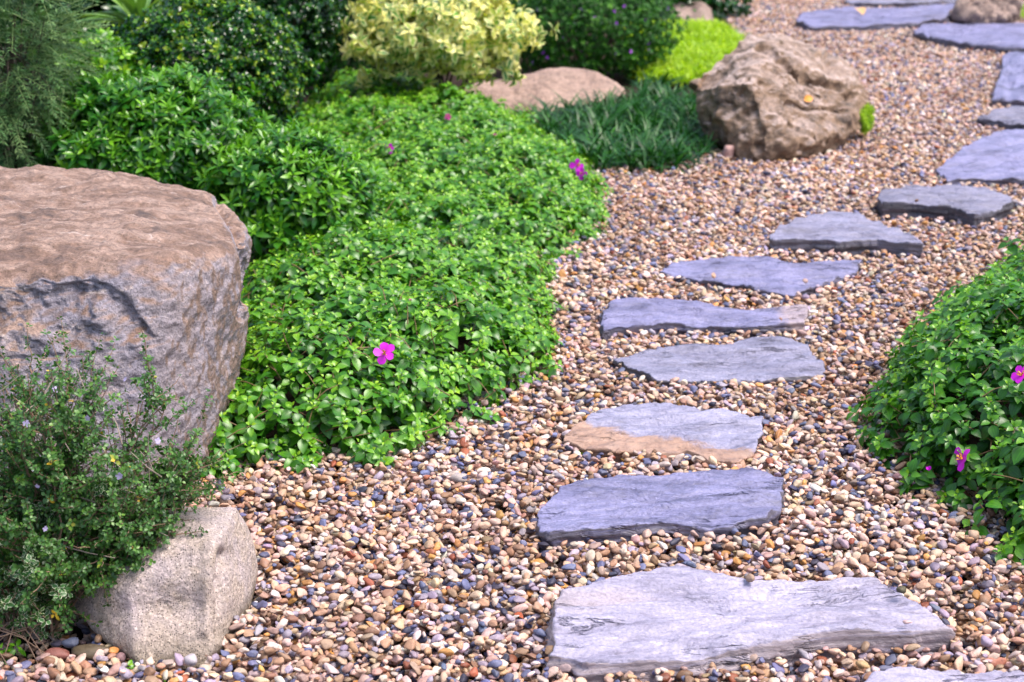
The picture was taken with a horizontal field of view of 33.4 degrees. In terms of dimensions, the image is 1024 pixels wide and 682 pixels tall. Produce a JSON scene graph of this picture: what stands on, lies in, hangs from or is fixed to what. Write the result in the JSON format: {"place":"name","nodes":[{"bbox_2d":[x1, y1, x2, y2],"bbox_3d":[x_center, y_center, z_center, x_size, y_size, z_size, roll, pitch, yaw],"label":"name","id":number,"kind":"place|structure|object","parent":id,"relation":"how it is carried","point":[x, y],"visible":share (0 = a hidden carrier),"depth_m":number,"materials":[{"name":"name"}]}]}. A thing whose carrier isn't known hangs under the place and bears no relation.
{"place":"outdoors","nodes":[
{"label":"outdoors","id":0,"kind":"place"},
{"bbox_2d":[50,0,268,63],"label":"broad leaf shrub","id":1,"kind":"object","parent":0,"point":[152,1],"visible":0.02,"depth_m":8.76,"materials":[{"name":"green plant"}]},
{"bbox_2d":[158,0,256,70],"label":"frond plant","id":2,"kind":"object","parent":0,"point":[188,6],"visible":0.09,"depth_m":7.17,"materials":[{"name":"green plant"}]},
{"bbox_2d":[299,0,426,85],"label":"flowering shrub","id":3,"kind":"object","parent":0,"point":[347,63],"visible":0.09,"depth_m":8.73,"materials":[{"name":"green plant"}]},
{"bbox_2d":[0,14,1023,681],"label":"ground","id":4,"kind":"structure","parent":0,"point":[620,80],"depth_m":4.49,"materials":[{"name":"brown gravel"}]},
{"bbox_2d":[0,639,25,664],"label":"seedling","id":5,"kind":"object","parent":4,"relation":"on","point":[11,649],"visible":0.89,"depth_m":3.08,"materials":[{"name":"green plant"}]},
{"bbox_2d":[45,655,58,666],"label":"stone","id":6,"kind":"object","parent":4,"relation":"on","point":[56,660],"visible":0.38,"depth_m":3.06,"materials":[{"name":"beige stone"}]},
{"bbox_2d":[45,647,69,659],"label":"stone","id":7,"kind":"object","parent":4,"relation":"on","point":[62,653],"visible":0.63,"depth_m":3.08,"materials":[{"name":"pink stone"}]},
{"bbox_2d":[56,623,65,631],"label":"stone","id":8,"kind":"object","parent":4,"relation":"on","point":[60,625],"visible":0.59,"depth_m":3.18,"materials":[{"name":"stone"}]},
{"bbox_2d":[0,0,128,168],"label":"conifer","id":9,"kind":"object","parent":4,"relation":"on","point":[14,117],"visible":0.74,"depth_m":5.39,"materials":[{"name":"green plant"}]},
{"bbox_2d":[61,637,78,647],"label":"stone","id":10,"kind":"object","parent":4,"relation":"on","point":[71,642],"visible":0.97,"depth_m":3.12,"materials":[{"name":"grey stone"}]},
{"bbox_2d":[0,0,164,101],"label":"broad leaf shrub","id":11,"kind":"object","parent":4,"relation":"on","point":[94,9],"visible":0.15,"depth_m":8.23,"materials":[{"name":"green plant"}]},
{"bbox_2d":[72,644,109,659],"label":"stone","id":12,"kind":"object","parent":4,"relation":"on","point":[89,650],"visible":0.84,"depth_m":3.08,"materials":[{"name":"beige stone"}]},
{"bbox_2d":[54,27,140,95],"bbox_3d":[-1.507,-0.800,6.251,0.336,0.703,0.387,0,18,0],"label":"broad leaf shrub","id":13,"kind":"object","parent":4,"relation":"on","point":[122,55],"visible":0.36,"depth_m":6.10,"materials":[{"name":"green plant"}]},
{"bbox_2d":[116,652,125,662],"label":"stone","id":14,"kind":"object","parent":4,"relation":"on","point":[121,656],"visible":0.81,"depth_m":3.07,"materials":[{"name":"pink stone"}]},
{"bbox_2d":[0,316,249,669],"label":"twiggy bush","id":15,"kind":"object","parent":4,"relation":"on","point":[44,572],"visible":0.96,"depth_m":3.08,"materials":[{"name":"green plant"}]},
{"bbox_2d":[0,164,251,499],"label":"boulder","id":16,"kind":"object","parent":4,"relation":"on","point":[89,256],"visible":0.66,"depth_m":3.72,"materials":[{"name":"stone"}]},
{"bbox_2d":[65,0,188,34],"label":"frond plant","id":17,"kind":"object","parent":4,"relation":"on","point":[127,7],"visible":0.47,"depth_m":6.80,"materials":[{"name":"green plant"}]},
{"bbox_2d":[120,660,134,675],"bbox_3d":[-0.684,0.585,3.040,0.035,0.030,0.033,0,18,0],"label":"seedling","id":18,"kind":"object","parent":4,"relation":"on","point":[129,663],"visible":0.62,"depth_m":3.04,"materials":[{"name":"green plant"}]},
{"bbox_2d":[20,62,276,191],"bbox_3d":[-1.161,-0.565,5.550,0.815,0.691,0.704,0,18,0],"label":"lance leaf shrub","id":19,"kind":"object","parent":4,"relation":"on","point":[172,126],"visible":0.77,"depth_m":5.30,"materials":[{"name":"green plant"}]},
{"bbox_2d":[71,507,257,671],"bbox_3d":[-0.667,0.454,3.187,0.337,0.223,0.338,0,18,0],"label":"boulder","id":20,"kind":"object","parent":4,"relation":"on","point":[184,595],"visible":0.74,"depth_m":3.09,"materials":[{"name":"stone"}]},
{"bbox_2d":[109,0,324,132],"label":"round leaf shrub","id":21,"kind":"object","parent":4,"relation":"on","point":[274,60],"visible":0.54,"depth_m":6.33,"materials":[{"name":"green plant"}]},
{"bbox_2d":[173,0,378,47],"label":"broad leaf shrub","id":22,"kind":"object","parent":4,"relation":"on","point":[335,18],"visible":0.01,"depth_m":9.54,"materials":[{"name":"green plant"}]},
{"bbox_2d":[221,0,348,118],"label":"round leaf shrub","id":23,"kind":"object","parent":4,"relation":"on","point":[317,28],"visible":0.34,"depth_m":7.69,"materials":[{"name":"green plant"}]},
{"bbox_2d":[189,115,387,256],"bbox_3d":[-0.697,-0.422,5.368,0.636,0.532,0.624,0,18,0],"label":"lance leaf shrub","id":24,"kind":"object","parent":4,"relation":"on","point":[292,180],"visible":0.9,"depth_m":5.18,"materials":[{"name":"green plant"}]},
{"bbox_2d":[200,218,568,486],"bbox_3d":[-0.372,-0.099,4.686,1.082,0.296,1.918,0,18,0],"label":"ground cover plant","id":25,"kind":"object","parent":4,"relation":"on","point":[310,277],"visible":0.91,"depth_m":4.35,"materials":[{"name":"green plant"}]},
{"bbox_2d":[247,66,613,292],"bbox_3d":[-0.333,-0.825,6.948,1.459,0.278,3.710,0,18,0],"label":"ground cover plant","id":26,"kind":"object","parent":4,"relation":"on","point":[388,120],"visible":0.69,"depth_m":6.35,"materials":[{"name":"green plant"}]},
{"bbox_2d":[336,0,559,112],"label":"variegated shrub","id":27,"kind":"object","parent":4,"relation":"on","point":[436,36],"visible":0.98,"depth_m":7.65,"materials":[{"name":"beige plant"}]},
{"bbox_2d":[449,473,468,482],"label":"stone","id":28,"kind":"object","parent":4,"relation":"on","point":[456,478],"visible":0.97,"depth_m":3.84,"materials":[{"name":"white stone"}]},
{"bbox_2d":[457,509,472,514],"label":"stone","id":29,"kind":"object","parent":4,"relation":"on","point":[461,511],"visible":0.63,"depth_m":3.67,"materials":[{"name":"grey stone"}]},
{"bbox_2d":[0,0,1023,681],"bbox_3d":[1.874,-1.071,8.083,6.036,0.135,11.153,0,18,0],"label":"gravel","id":30,"kind":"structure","parent":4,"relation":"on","point":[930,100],"depth_m":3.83,"materials":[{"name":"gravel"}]},
{"bbox_2d":[514,612,523,618],"bbox_3d":[0.013,0.516,3.212,0.018,0.007,0.016,0,18,0],"label":"fallen leaf","id":31,"kind":"object","parent":4,"relation":"on","point":[519,613],"visible":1,"depth_m":3.21,"materials":[{"name":"orange plant"}]},
{"bbox_2d":[525,495,540,502],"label":"stone","id":32,"kind":"object","parent":4,"relation":"on","point":[538,498],"visible":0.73,"depth_m":3.75,"materials":[{"name":"beige stone"}]},
{"bbox_2d":[455,0,620,38],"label":"broad leaf shrub","id":33,"kind":"object","parent":4,"relation":"on","point":[561,14],"visible":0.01,"depth_m":10.21,"materials":[{"name":"green plant"}]},
{"bbox_2d":[465,67,625,116],"bbox_3d":[0.137,-1.210,8.400,0.844,0.230,0.539,0,18,0],"label":"boulder","id":34,"kind":"object","parent":4,"relation":"on","point":[565,83],"visible":0.59,"depth_m":8.32,"materials":[{"name":"beige stone"}]},
{"bbox_2d":[508,0,695,77],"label":"flowering shrub","id":35,"kind":"object","parent":4,"relation":"on","point":[637,44],"visible":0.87,"depth_m":9.12,"materials":[{"name":"green plant"}]},
{"bbox_2d":[510,68,721,178],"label":"mondo grass","id":36,"kind":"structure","parent":4,"relation":"on","point":[643,124],"depth_m":7.52,"materials":[{"name":"green plant"}]},
{"bbox_2d":[535,468,784,552],"bbox_3d":[0.329,0.370,3.688,0.596,0.114,0.318,-2,18,-7],"label":"stepping stone","id":37,"kind":"object","parent":4,"relation":"on","point":[616,508],"visible":0.93,"depth_m":3.63,"materials":[{"name":"grey stone"}]},
{"bbox_2d":[563,403,764,470],"bbox_3d":[0.379,0.235,4.133,0.462,0.091,0.367,6,19,16],"label":"stepping stone","id":38,"kind":"object","parent":4,"relation":"on","point":[728,438],"visible":0.87,"depth_m":4.08,"materials":[{"name":"beige stone"}]},
{"bbox_2d":[632,69,699,90],"bbox_3d":[1.037,-1.706,10.149,0.764,0.093,2.372,0,18,0],"label":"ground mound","id":39,"kind":"object","parent":4,"relation":"on","point":[674,85],"visible":0.02,"depth_m":9.09,"materials":[{"name":"green plant"}]},
{"bbox_2d":[624,16,746,87],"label":"moss lawn","id":40,"kind":"structure","parent":39,"relation":"on","point":[703,46],"depth_m":9.79,"materials":[{"name":"green plant"}]},
{"bbox_2d":[613,0,752,22],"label":"broad leaf shrub","id":41,"kind":"object","parent":4,"relation":"on","point":[720,9],"visible":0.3,"depth_m":11.41,"materials":[{"name":"green plant"}]},
{"bbox_2d":[671,0,713,21],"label":"boulder","id":42,"kind":"object","parent":4,"relation":"on","point":[704,10],"visible":0.46,"depth_m":11.21,"materials":[{"name":"beige stone"}]},
{"bbox_2d":[599,297,809,342],"bbox_3d":[0.562,-0.046,4.970,0.628,0.109,0.300,0,18,0],"label":"stepping stone","id":43,"kind":"object","parent":4,"relation":"on","point":[636,315],"visible":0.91,"depth_m":4.92,"materials":[{"name":"grey stone"}]},
{"bbox_2d":[613,336,825,393],"bbox_3d":[0.554,0.067,4.644,0.568,0.083,0.378,0,18,0],"label":"stepping stone","id":44,"kind":"object","parent":4,"relation":"on","point":[766,360],"visible":0.88,"depth_m":4.59,"materials":[{"name":"grey stone"}]},
{"bbox_2d":[722,145,733,160],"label":"stone","id":45,"kind":"object","parent":4,"relation":"on","point":[728,150],"visible":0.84,"depth_m":7.14,"materials":[{"name":"stone"}]},
{"bbox_2d":[544,565,955,681],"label":"stepping stone","id":46,"kind":"object","parent":4,"relation":"on","point":[695,621],"visible":0.98,"depth_m":3.11,"materials":[{"name":"stone"}]},
{"bbox_2d":[896,586,905,593],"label":"stone","id":47,"kind":"object","parent":46,"relation":"on","point":[901,589],"visible":1,"depth_m":3.20,"materials":[{"name":"beige stone"}]},
{"bbox_2d":[659,255,862,306],"bbox_3d":[0.809,-0.183,5.414,0.681,0.093,0.432,0,18,0],"label":"stepping stone","id":48,"kind":"object","parent":4,"relation":"on","point":[768,275],"visible":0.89,"depth_m":5.41,"materials":[{"name":"grey stone"}]},
{"bbox_2d":[688,33,875,164],"bbox_3d":[1.150,-1.049,7.449,0.659,0.522,0.886,15,23,38],"label":"boulder","id":49,"kind":"object","parent":4,"relation":"on","point":[752,91],"visible":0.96,"depth_m":7.29,"materials":[{"name":"beige stone"}]},
{"bbox_2d":[804,95,812,101],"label":"fallen leaf","id":50,"kind":"object","parent":49,"relation":"on","point":[808,98],"visible":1,"depth_m":7.28,"materials":[{"name":"plant"}]},
{"bbox_2d":[769,211,923,260],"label":"stepping stone","id":51,"kind":"object","parent":4,"relation":"on","point":[854,233],"visible":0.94,"depth_m":5.75,"materials":[{"name":"grey stone"}]},
{"bbox_2d":[796,3,954,34],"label":"stepping stone","id":52,"kind":"object","parent":4,"relation":"on","point":[846,18],"visible":0.84,"depth_m":11.16,"materials":[{"name":"grey stone"}]},
{"bbox_2d":[855,7,865,14],"bbox_3d":[2.304,-2.186,11.291,0.074,0.040,0.133,0,18,0],"label":"fallen leaf","id":53,"kind":"object","parent":52,"relation":"on","point":[861,10],"visible":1,"depth_m":11.28,"materials":[{"name":"beige plant"}]},
{"bbox_2d":[844,0,955,7],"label":"stepping stone","id":54,"kind":"object","parent":4,"relation":"on","point":[883,3],"visible":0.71,"depth_m":12.04,"materials":[{"name":"grey stone"}]},
{"bbox_2d":[846,223,1023,575],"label":"ground cover plant","id":55,"kind":"object","parent":4,"relation":"on","point":[972,321],"visible":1,"depth_m":3.90,"materials":[{"name":"green plant"}]},
{"bbox_2d":[865,666,1023,681],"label":"stepping stone","id":56,"kind":"object","parent":4,"relation":"on","point":[903,674],"visible":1,"depth_m":2.96,"materials":[{"name":"stone"}]},
{"bbox_2d":[876,184,1014,229],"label":"stepping stone","id":57,"kind":"object","parent":4,"relation":"on","point":[970,206],"visible":0.94,"depth_m":6.17,"materials":[{"name":"stone"}]},
{"bbox_2d":[912,23,1023,54],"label":"stepping stone","id":58,"kind":"object","parent":4,"relation":"on","point":[1000,38],"visible":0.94,"depth_m":10.39,"materials":[{"name":"grey stone"}]},
{"bbox_2d":[935,129,1023,186],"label":"stepping stone","id":59,"kind":"object","parent":4,"relation":"on","point":[996,157],"visible":0.91,"depth_m":6.99,"materials":[{"name":"grey stone"}]},
{"bbox_2d":[947,0,1021,23],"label":"boulder","id":60,"kind":"object","parent":4,"relation":"on","point":[984,11],"visible":0.74,"depth_m":10.87,"materials":[{"name":"beige stone"}]},
{"bbox_2d":[980,657,1006,667],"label":"stone","id":61,"kind":"object","parent":4,"relation":"on","point":[999,660],"visible":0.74,"depth_m":3.04,"materials":[{"name":"stone"}]},
{"bbox_2d":[977,105,1023,129],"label":"stepping stone","id":62,"kind":"object","parent":4,"relation":"on","point":[1011,117],"visible":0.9,"depth_m":7.86,"materials":[{"name":"stone"}]},
{"bbox_2d":[991,51,1023,107],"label":"stepping stone","id":63,"kind":"object","parent":4,"relation":"on","point":[1009,87],"visible":0.94,"depth_m":8.73,"materials":[{"name":"grey stone"}]},
{"bbox_2d":[1018,3,1023,19],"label":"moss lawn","id":64,"kind":"structure","parent":4,"relation":"on","point":[1022,13],"depth_m":11.68,"materials":[{"name":"green plant"}]}
]}

